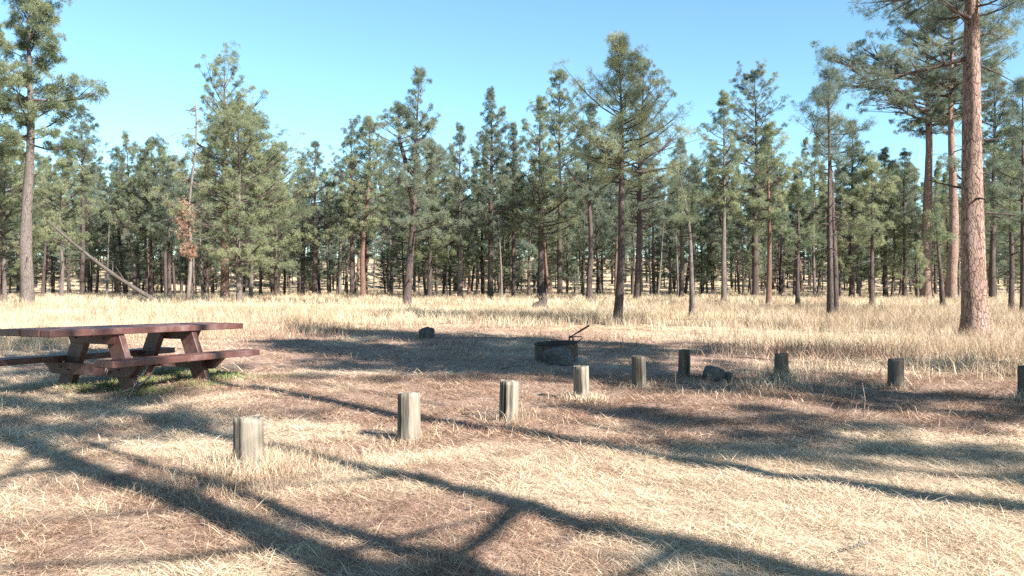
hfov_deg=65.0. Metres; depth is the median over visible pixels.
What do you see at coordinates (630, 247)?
pine tree
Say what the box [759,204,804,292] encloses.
pine tree
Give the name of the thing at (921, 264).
pine tree
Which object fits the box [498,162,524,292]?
pine tree
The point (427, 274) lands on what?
young pine
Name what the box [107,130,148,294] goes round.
pine tree
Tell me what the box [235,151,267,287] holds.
pine tree
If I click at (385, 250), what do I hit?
pine tree
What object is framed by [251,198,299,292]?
pine tree
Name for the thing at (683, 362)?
wooden post
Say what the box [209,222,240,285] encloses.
pine tree
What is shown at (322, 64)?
sky
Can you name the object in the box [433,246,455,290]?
young pine
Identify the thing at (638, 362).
wooden post
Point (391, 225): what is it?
pine tree
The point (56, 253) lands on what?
pine tree
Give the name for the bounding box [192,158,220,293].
pine tree
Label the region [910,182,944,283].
pine tree
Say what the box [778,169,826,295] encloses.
pine tree
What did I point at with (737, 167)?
pine tree
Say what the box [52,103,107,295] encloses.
pine tree
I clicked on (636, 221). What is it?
pine tree
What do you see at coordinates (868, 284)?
pine tree
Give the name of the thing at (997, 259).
pine tree
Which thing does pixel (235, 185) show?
pine tree
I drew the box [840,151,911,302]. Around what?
pine tree
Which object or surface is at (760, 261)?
pine tree
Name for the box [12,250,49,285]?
young pine
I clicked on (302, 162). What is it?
pine tree
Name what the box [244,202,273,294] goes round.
pine tree
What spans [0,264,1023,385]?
tall dry grass
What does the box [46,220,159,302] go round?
leaning log
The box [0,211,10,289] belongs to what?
pine tree
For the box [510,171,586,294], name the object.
pine tree
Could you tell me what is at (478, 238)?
pine tree
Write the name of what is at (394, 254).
pine tree
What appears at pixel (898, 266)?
young pine
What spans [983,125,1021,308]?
pine tree
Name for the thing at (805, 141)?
pine tree
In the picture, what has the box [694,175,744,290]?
pine tree
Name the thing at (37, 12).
pine tree
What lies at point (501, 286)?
dead tree
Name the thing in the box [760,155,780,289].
pine tree
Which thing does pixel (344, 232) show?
pine tree
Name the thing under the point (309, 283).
young pine
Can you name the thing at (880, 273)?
pine tree
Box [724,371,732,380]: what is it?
stone
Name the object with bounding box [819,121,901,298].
pine tree
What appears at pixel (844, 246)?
pine tree
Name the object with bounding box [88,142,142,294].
pine tree
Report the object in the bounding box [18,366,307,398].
green grass
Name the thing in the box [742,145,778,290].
pine tree
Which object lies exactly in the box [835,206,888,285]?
pine tree
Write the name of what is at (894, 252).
pine tree
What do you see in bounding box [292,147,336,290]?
pine tree
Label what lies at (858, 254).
pine tree
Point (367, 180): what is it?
pine tree
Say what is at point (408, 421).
wooden post
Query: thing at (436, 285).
pine tree
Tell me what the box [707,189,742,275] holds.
pine tree
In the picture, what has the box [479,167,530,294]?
pine tree
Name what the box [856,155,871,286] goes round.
pine tree
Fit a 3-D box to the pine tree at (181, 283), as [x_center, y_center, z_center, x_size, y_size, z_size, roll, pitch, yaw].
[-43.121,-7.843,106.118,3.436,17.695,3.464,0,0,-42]
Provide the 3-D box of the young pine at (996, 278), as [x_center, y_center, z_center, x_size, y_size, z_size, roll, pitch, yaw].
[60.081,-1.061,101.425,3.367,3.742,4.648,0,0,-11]
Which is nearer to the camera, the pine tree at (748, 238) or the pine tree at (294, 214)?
the pine tree at (294, 214)
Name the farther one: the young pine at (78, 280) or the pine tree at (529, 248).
the young pine at (78, 280)
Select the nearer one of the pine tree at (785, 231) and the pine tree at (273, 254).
the pine tree at (785, 231)
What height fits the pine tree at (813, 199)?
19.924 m
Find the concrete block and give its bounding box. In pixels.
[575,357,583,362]
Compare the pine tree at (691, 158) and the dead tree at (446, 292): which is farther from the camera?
the pine tree at (691, 158)
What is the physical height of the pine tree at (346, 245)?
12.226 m
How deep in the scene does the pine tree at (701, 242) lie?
91.17 m
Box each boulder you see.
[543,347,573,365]
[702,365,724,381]
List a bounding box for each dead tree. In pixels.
[106,215,111,293]
[171,103,213,302]
[197,187,203,295]
[324,177,329,294]
[336,203,342,295]
[445,227,449,294]
[496,215,502,296]
[657,205,665,294]
[740,208,744,295]
[846,206,861,296]
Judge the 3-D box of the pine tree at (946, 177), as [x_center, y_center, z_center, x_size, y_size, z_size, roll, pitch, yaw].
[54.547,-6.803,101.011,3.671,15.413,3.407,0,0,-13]
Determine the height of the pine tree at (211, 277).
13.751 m
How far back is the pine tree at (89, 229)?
89.48 m
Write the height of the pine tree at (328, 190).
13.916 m
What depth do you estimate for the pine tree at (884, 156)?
82.21 m
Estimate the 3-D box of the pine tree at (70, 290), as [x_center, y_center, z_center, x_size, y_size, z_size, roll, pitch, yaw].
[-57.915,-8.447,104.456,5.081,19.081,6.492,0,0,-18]
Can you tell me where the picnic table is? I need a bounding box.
[0,322,259,392]
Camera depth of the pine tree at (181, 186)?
132.72 m
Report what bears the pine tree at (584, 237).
on the ground at (462, 368)
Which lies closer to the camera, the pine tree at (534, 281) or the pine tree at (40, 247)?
the pine tree at (40, 247)
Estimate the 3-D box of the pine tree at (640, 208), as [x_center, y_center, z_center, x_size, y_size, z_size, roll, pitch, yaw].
[10.267,-8.681,64.600,9.446,19.896,8.774,0,0,0]
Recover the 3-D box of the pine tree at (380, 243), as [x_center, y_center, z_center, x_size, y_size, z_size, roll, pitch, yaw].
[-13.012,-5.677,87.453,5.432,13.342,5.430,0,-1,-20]
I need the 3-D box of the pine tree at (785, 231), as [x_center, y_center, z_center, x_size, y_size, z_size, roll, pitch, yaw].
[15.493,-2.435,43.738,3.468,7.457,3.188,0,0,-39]
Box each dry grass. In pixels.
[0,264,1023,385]
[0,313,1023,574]
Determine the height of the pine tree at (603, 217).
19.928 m
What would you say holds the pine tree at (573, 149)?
on the ground at (462, 368)
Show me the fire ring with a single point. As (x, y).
(543, 346)
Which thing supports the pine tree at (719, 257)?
on the ground at (462, 368)
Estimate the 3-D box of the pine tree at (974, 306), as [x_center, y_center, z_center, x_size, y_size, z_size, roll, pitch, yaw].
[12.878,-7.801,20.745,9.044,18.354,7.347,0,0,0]
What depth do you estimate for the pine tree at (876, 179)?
96.23 m
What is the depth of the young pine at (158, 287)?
107.45 m
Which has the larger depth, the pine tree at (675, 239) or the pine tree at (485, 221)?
the pine tree at (485, 221)
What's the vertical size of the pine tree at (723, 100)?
15.865 m
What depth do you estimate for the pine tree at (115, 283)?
102.37 m
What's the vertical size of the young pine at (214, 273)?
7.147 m
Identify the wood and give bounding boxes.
[6,165,1020,294]
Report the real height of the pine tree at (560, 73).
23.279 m
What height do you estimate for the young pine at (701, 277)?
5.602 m
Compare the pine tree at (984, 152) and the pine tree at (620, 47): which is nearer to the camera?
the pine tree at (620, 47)
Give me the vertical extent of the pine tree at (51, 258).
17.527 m
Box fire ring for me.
[534,325,588,362]
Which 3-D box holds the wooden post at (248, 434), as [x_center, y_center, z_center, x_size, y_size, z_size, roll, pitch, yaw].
[-1.921,1.188,5.868,0.220,0.525,0.223,0,2,0]
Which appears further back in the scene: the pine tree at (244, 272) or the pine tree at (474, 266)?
the pine tree at (474, 266)
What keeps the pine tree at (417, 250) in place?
on the ground at (462, 368)
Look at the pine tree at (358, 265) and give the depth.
116.73 m
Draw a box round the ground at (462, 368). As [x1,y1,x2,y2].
[0,258,1023,575]
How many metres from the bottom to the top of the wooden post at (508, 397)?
0.532 m
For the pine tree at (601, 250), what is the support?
on the ground at (462, 368)
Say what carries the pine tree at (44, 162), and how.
on the ground at (462, 368)
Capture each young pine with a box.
[6,250,19,294]
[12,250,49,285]
[75,272,98,292]
[109,239,131,293]
[154,265,163,293]
[209,259,220,292]
[292,263,321,290]
[369,250,404,292]
[422,261,435,287]
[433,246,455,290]
[650,237,667,292]
[695,246,719,295]
[739,254,765,291]
[787,267,805,286]
[855,251,867,290]
[896,243,909,283]
[986,266,1001,288]
[999,258,1019,294]
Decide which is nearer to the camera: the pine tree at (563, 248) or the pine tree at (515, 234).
the pine tree at (563, 248)
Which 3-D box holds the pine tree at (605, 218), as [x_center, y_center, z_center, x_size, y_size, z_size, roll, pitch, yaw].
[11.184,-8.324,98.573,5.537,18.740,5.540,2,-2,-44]
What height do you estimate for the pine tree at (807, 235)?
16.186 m
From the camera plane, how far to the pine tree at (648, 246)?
100.29 m
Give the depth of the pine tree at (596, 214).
88.80 m
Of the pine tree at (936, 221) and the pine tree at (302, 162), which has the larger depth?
the pine tree at (302, 162)
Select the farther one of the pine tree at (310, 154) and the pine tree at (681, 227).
the pine tree at (310, 154)
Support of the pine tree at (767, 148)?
on the ground at (462, 368)
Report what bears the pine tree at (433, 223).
on the ground at (462, 368)
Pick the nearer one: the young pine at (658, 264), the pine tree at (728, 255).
the young pine at (658, 264)
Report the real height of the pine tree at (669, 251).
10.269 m
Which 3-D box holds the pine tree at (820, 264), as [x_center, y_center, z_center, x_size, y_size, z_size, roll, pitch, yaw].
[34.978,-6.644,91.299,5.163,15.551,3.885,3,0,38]
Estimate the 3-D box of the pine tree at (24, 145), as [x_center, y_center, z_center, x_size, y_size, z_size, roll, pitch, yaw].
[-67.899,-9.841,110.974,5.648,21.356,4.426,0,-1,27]
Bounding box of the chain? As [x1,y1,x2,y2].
[131,365,147,390]
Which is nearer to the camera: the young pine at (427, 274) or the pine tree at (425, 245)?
the young pine at (427, 274)
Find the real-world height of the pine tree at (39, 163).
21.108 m
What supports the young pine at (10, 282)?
on the ground at (462, 368)
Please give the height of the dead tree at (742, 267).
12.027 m
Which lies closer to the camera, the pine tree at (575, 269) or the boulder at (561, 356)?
the boulder at (561, 356)
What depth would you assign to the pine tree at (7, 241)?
80.69 m
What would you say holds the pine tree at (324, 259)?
on the ground at (462, 368)
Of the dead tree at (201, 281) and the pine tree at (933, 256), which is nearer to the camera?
the dead tree at (201, 281)
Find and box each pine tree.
[0,0,110,303]
[0,23,43,295]
[0,140,70,302]
[0,210,14,273]
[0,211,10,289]
[0,216,43,287]
[1,169,55,250]
[7,142,35,291]
[8,157,101,297]
[13,154,55,288]
[19,157,75,293]
[32,171,73,293]
[33,155,59,293]
[44,197,85,294]
[50,156,79,293]
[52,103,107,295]
[54,146,118,295]
[63,176,99,292]
[64,194,76,284]
[77,164,107,293]
[85,171,116,293]
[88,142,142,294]
[95,159,176,279]
[96,169,135,293]
[97,168,139,248]
[98,132,199,295]
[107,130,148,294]
[109,154,134,291]
[116,156,156,293]
[122,150,160,292]
[125,164,157,290]
[129,152,200,296]
[129,218,177,293]
[138,162,187,296]
[142,97,329,302]
[144,146,175,293]
[149,41,301,298]
[155,155,174,288]
[156,165,194,277]
[173,161,199,292]
[175,174,209,293]
[178,189,205,294]
[186,110,323,297]
[188,196,219,294]
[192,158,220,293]
[193,180,221,294]
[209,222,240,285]
[228,139,329,297]
[230,140,255,293]
[231,176,249,295]
[233,148,312,293]
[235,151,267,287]
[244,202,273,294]
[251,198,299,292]
[277,203,303,293]
[278,183,297,294]
[286,139,346,295]
[286,155,324,293]
[288,181,319,289]
[288,206,323,294]
[290,182,307,293]
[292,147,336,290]
[300,180,342,292]
[303,175,320,286]
[305,189,337,293]
[312,167,339,288]
[325,114,391,297]
[326,115,427,298]
[328,175,356,293]
[334,186,357,294]
[335,154,357,293]
[342,163,381,260]
[342,190,362,295]
[353,164,369,290]
[354,182,391,293]
[358,143,401,291]
[362,65,464,305]
[368,152,382,288]
[369,173,410,295]
[377,187,399,273]
[378,176,415,296]
[381,171,401,283]
[393,137,467,296]
[404,196,439,295]
[407,176,442,284]
[408,154,427,291]
[424,152,443,293]
[424,178,479,295]
[425,155,441,289]
[429,121,492,298]
[432,161,463,294]
[444,86,528,298]
[445,195,486,295]
[448,143,463,287]
[453,184,463,292]
[461,176,471,288]
[463,146,499,294]
[464,164,504,282]
[466,150,487,294]
[470,146,485,290]
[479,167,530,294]
[484,162,508,294]
[487,121,537,296]
[493,170,527,285]
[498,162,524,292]
[499,146,522,277]
[500,94,583,297]
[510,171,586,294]
[515,162,545,296]
[517,191,549,293]
[525,68,597,297]
[528,145,578,293]
[540,100,613,301]
[547,154,564,289]
[552,29,707,324]
[552,194,587,284]
[559,261,586,296]
[561,151,617,292]
[562,208,578,293]
[564,143,585,281]
[569,181,596,295]
[572,175,587,294]
[574,156,628,289]
[580,157,614,293]
[584,51,695,299]
[586,148,617,294]
[597,156,645,295]
[604,169,615,283]
[610,189,656,294]
[611,165,666,276]
[613,167,667,290]
[634,199,665,293]
[642,146,675,295]
[645,137,713,298]
[649,166,717,294]
[654,208,684,294]
[656,166,696,295]
[659,192,685,292]
[660,191,678,288]
[662,152,711,319]
[674,156,718,293]
[684,153,704,290]
[689,89,760,300]
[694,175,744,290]
[696,185,732,292]
[700,153,744,280]
[703,154,720,282]
[706,57,818,296]
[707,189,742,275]
[717,199,745,287]
[726,177,749,293]
[727,120,802,303]
[728,165,751,280]
[728,198,778,294]
[737,187,766,282]
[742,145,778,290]
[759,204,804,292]
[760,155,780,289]
[764,161,794,294]
[764,186,793,290]
[771,175,826,304]
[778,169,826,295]
[788,57,877,315]
[788,136,812,291]
[794,135,833,294]
[800,162,837,295]
[804,189,812,283]
[806,80,860,315]
[810,0,1023,298]
[815,163,865,282]
[815,192,846,271]
[816,173,884,289]
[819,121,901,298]
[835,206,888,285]
[836,171,847,277]
[836,187,856,298]
[838,213,890,290]
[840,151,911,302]
[846,0,1023,336]
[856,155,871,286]
[858,175,897,277]
[863,178,887,292]
[866,165,894,295]
[868,146,909,296]
[878,163,908,290]
[879,147,941,297]
[879,162,908,296]
[884,0,1011,299]
[888,167,918,280]
[890,163,920,290]
[893,239,929,298]
[894,165,941,296]
[895,183,917,293]
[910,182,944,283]
[915,165,948,293]
[921,202,957,305]
[931,160,960,289]
[931,194,960,290]
[931,212,946,285]
[932,59,1023,299]
[932,161,960,230]
[932,173,960,262]
[934,197,960,297]
[939,217,989,255]
[947,144,1007,285]
[960,197,1008,295]
[983,74,1023,314]
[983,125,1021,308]
[983,182,996,272]
[984,161,1001,277]
[988,193,1020,279]
[990,166,1020,288]
[995,180,1020,274]
[996,175,1007,285]
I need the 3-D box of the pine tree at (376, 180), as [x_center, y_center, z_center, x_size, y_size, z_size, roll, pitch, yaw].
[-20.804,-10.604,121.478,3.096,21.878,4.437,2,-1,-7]
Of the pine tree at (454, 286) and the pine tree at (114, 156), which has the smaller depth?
the pine tree at (114, 156)
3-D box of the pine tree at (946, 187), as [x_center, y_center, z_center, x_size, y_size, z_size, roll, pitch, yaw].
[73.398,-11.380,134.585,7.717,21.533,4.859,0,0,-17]
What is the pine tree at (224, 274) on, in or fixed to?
on the ground at (462, 368)
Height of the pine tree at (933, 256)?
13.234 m
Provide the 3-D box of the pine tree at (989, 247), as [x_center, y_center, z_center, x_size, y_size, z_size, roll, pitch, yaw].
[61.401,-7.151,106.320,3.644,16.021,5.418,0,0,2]
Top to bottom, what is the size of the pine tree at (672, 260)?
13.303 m
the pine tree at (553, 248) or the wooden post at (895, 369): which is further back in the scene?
the pine tree at (553, 248)
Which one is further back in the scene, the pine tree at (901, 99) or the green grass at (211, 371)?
the pine tree at (901, 99)
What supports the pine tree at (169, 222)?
on the ground at (462, 368)
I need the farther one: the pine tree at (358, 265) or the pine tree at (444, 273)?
the pine tree at (358, 265)
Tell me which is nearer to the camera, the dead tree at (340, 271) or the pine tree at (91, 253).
the dead tree at (340, 271)
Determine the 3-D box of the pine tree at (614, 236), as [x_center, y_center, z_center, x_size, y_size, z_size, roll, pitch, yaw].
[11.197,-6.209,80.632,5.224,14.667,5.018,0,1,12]
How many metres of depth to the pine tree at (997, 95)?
72.32 m
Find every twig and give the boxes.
[831,532,877,554]
[856,382,865,414]
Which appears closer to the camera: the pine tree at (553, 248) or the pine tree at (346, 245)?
the pine tree at (346, 245)
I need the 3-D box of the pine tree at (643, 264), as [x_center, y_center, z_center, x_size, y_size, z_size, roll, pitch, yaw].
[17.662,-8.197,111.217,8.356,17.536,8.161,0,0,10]
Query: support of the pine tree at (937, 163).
on the ground at (462, 368)
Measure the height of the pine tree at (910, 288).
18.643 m
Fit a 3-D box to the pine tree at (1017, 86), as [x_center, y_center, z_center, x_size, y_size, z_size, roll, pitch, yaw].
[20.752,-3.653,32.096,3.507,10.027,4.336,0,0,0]
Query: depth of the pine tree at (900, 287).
99.75 m
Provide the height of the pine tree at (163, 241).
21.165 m
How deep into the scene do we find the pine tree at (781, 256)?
90.61 m
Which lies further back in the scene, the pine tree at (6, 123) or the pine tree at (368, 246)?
the pine tree at (368, 246)
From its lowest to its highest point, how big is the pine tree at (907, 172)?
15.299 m
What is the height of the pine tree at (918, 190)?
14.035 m
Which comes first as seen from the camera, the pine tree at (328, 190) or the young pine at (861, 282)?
the pine tree at (328, 190)
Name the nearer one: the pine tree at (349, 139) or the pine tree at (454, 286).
the pine tree at (349, 139)
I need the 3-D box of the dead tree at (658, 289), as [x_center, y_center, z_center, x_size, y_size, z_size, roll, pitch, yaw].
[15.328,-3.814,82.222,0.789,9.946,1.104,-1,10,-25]
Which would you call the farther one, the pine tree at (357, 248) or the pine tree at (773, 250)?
the pine tree at (773, 250)
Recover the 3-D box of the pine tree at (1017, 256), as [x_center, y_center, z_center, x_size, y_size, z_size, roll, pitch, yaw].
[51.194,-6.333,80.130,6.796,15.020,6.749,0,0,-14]
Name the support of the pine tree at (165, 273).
on the ground at (462, 368)
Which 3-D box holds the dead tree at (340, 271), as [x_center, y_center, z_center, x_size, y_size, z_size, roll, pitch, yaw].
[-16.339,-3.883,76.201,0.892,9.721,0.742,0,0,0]
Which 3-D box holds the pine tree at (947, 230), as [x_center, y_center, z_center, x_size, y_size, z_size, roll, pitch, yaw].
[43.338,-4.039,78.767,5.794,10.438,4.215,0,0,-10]
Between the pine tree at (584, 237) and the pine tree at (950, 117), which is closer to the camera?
the pine tree at (950, 117)
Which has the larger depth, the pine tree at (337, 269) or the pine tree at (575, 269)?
the pine tree at (337, 269)
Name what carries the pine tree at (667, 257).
on the ground at (462, 368)
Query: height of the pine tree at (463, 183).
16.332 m
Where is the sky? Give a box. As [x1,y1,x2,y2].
[0,0,1023,257]
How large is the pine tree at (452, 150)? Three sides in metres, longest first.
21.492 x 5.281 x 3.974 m
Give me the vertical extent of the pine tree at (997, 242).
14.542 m
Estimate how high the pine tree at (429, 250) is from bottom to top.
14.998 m
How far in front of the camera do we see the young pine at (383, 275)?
88.23 m
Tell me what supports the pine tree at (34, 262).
on the ground at (462, 368)
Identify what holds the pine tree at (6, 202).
on the ground at (462, 368)
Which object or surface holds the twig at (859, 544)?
on the pine straw
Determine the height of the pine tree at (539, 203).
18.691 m
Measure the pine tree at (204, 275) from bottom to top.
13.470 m
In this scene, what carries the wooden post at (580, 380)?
on the ground at (462, 368)
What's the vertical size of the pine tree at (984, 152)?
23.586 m
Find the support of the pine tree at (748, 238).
on the ground at (462, 368)
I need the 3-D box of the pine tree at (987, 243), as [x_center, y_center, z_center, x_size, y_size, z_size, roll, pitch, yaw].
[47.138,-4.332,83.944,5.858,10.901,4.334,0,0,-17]
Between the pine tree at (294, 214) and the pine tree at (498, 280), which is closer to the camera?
the pine tree at (294, 214)
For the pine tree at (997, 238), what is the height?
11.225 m
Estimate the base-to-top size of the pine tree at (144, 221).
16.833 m
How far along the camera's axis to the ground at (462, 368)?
6.84 m
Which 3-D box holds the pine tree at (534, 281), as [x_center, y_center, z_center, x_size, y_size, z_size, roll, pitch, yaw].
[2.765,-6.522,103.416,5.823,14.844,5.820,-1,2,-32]
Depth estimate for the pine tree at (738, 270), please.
98.36 m
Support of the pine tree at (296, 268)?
on the ground at (462, 368)
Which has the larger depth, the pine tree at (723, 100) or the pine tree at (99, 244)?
the pine tree at (99, 244)
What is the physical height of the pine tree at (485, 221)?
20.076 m
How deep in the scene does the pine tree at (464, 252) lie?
120.56 m
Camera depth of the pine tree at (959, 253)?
81.41 m
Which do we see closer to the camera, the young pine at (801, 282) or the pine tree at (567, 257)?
the pine tree at (567, 257)
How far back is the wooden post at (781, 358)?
11.00 m
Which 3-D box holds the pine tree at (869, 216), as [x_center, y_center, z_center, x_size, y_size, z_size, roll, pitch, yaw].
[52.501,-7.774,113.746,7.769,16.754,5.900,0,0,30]
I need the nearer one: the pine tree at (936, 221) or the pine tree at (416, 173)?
the pine tree at (936, 221)
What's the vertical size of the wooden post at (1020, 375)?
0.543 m
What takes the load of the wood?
on the ground at (462, 368)
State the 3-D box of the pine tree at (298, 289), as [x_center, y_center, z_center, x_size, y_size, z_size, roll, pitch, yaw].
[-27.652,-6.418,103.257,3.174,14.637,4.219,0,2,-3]
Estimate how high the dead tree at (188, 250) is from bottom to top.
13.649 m
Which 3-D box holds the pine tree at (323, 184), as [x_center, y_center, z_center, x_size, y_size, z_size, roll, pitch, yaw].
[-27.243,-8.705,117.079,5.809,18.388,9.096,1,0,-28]
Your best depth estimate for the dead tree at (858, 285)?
81.85 m
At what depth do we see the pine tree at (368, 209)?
110.86 m
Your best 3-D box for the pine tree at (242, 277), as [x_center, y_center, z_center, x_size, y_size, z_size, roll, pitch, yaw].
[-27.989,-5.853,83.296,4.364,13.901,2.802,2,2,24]
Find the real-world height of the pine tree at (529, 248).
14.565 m
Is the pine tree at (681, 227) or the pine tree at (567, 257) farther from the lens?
the pine tree at (567, 257)
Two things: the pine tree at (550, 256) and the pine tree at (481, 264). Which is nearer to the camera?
the pine tree at (481, 264)
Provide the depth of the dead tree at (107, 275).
79.58 m
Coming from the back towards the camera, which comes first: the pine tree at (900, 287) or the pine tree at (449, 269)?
the pine tree at (900, 287)
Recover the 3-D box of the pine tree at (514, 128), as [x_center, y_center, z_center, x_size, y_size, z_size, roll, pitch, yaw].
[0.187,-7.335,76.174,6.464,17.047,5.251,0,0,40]
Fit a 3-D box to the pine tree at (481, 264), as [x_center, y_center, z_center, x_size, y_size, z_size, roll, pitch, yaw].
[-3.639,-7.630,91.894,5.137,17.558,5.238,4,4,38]
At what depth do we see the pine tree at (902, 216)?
107.84 m
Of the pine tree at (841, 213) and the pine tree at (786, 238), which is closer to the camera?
the pine tree at (786, 238)
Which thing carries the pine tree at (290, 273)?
on the ground at (462, 368)
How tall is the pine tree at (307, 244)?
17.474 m
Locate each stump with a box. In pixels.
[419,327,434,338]
[532,292,548,309]
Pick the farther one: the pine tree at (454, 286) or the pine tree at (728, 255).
the pine tree at (728, 255)
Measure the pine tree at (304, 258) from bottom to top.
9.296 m
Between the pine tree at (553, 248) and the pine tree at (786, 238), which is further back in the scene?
the pine tree at (553, 248)
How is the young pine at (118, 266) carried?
on the ground at (462, 368)
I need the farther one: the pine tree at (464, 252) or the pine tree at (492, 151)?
the pine tree at (464, 252)
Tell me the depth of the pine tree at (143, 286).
114.20 m
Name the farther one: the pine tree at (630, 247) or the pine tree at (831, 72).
the pine tree at (630, 247)
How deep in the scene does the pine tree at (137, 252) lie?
84.66 m
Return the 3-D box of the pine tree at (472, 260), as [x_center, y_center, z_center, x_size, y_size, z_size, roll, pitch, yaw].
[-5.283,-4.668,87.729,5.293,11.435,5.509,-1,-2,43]
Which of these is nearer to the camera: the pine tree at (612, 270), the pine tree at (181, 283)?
the pine tree at (181, 283)
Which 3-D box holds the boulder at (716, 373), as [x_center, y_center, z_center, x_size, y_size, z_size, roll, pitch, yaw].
[2.874,1.238,11.462,0.307,0.263,0.328,0,0,11]
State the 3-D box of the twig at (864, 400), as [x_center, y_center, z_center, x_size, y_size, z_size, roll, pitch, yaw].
[3.606,1.149,8.284,0.074,0.312,0.353,0,0,14]
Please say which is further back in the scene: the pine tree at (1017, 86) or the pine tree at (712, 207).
the pine tree at (712, 207)
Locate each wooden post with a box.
[233,414,263,471]
[397,391,420,444]
[499,379,518,421]
[573,365,589,401]
[631,355,645,388]
[678,349,690,377]
[774,353,788,381]
[887,358,903,388]
[1017,365,1023,401]
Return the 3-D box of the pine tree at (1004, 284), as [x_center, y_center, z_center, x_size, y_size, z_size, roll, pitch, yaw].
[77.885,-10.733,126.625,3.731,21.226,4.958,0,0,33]
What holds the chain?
hanging from the picnic table
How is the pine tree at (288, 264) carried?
on the ground at (462, 368)
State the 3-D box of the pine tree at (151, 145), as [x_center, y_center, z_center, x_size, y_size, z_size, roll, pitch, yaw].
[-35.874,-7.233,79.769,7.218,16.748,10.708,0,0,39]
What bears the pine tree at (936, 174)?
on the ground at (462, 368)
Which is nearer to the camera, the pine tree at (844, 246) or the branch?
the branch
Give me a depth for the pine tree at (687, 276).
93.45 m
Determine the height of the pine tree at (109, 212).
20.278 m
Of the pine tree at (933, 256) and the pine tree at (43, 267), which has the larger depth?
the pine tree at (933, 256)
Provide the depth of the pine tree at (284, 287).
83.44 m
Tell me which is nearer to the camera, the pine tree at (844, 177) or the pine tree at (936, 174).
the pine tree at (844, 177)
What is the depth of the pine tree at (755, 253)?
80.04 m
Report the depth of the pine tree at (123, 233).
109.26 m
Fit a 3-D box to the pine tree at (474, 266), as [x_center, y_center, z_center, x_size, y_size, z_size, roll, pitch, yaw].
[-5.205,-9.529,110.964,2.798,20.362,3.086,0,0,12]
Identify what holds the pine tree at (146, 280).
on the ground at (462, 368)
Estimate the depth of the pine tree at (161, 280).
101.98 m
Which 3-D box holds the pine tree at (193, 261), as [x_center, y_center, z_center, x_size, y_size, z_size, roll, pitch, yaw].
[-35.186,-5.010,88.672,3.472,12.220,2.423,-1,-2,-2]
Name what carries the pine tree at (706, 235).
on the ground at (462, 368)
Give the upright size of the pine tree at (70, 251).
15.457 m
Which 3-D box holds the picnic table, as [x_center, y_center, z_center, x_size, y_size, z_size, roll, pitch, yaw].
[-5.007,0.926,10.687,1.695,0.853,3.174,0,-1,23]
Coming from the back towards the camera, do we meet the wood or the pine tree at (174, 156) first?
the wood
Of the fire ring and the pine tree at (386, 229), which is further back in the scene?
the pine tree at (386, 229)
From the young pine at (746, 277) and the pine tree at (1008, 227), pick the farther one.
the young pine at (746, 277)
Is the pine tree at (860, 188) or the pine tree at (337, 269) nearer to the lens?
the pine tree at (337, 269)
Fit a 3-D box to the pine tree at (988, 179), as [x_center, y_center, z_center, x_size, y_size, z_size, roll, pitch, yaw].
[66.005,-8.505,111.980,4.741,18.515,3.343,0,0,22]
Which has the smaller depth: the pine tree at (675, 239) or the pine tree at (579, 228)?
the pine tree at (675, 239)
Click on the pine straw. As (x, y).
(600, 452)
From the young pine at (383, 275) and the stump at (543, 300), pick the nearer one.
the stump at (543, 300)
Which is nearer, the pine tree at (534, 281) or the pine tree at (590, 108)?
the pine tree at (590, 108)
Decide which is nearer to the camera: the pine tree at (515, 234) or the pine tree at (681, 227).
the pine tree at (681, 227)
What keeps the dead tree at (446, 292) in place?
on the ground at (462, 368)
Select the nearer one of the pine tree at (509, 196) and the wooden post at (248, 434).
the wooden post at (248, 434)
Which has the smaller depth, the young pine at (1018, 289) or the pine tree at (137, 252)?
the pine tree at (137, 252)
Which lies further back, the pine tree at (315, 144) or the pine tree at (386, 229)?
the pine tree at (386, 229)
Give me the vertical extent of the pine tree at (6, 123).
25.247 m
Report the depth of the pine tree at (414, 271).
96.42 m
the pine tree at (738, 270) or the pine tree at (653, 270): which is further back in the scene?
the pine tree at (738, 270)
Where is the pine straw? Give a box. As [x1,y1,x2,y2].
[0,320,1023,575]
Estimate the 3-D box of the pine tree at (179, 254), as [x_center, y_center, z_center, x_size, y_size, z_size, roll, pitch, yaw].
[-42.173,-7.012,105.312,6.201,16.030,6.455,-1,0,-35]
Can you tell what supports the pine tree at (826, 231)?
on the ground at (462, 368)
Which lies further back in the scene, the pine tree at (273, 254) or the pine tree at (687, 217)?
the pine tree at (273, 254)
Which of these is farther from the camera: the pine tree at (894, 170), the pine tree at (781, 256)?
the pine tree at (894, 170)
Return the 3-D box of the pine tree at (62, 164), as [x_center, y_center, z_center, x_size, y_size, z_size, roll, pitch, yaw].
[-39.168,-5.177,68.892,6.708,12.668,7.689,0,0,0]
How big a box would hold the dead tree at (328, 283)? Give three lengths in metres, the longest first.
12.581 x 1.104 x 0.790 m

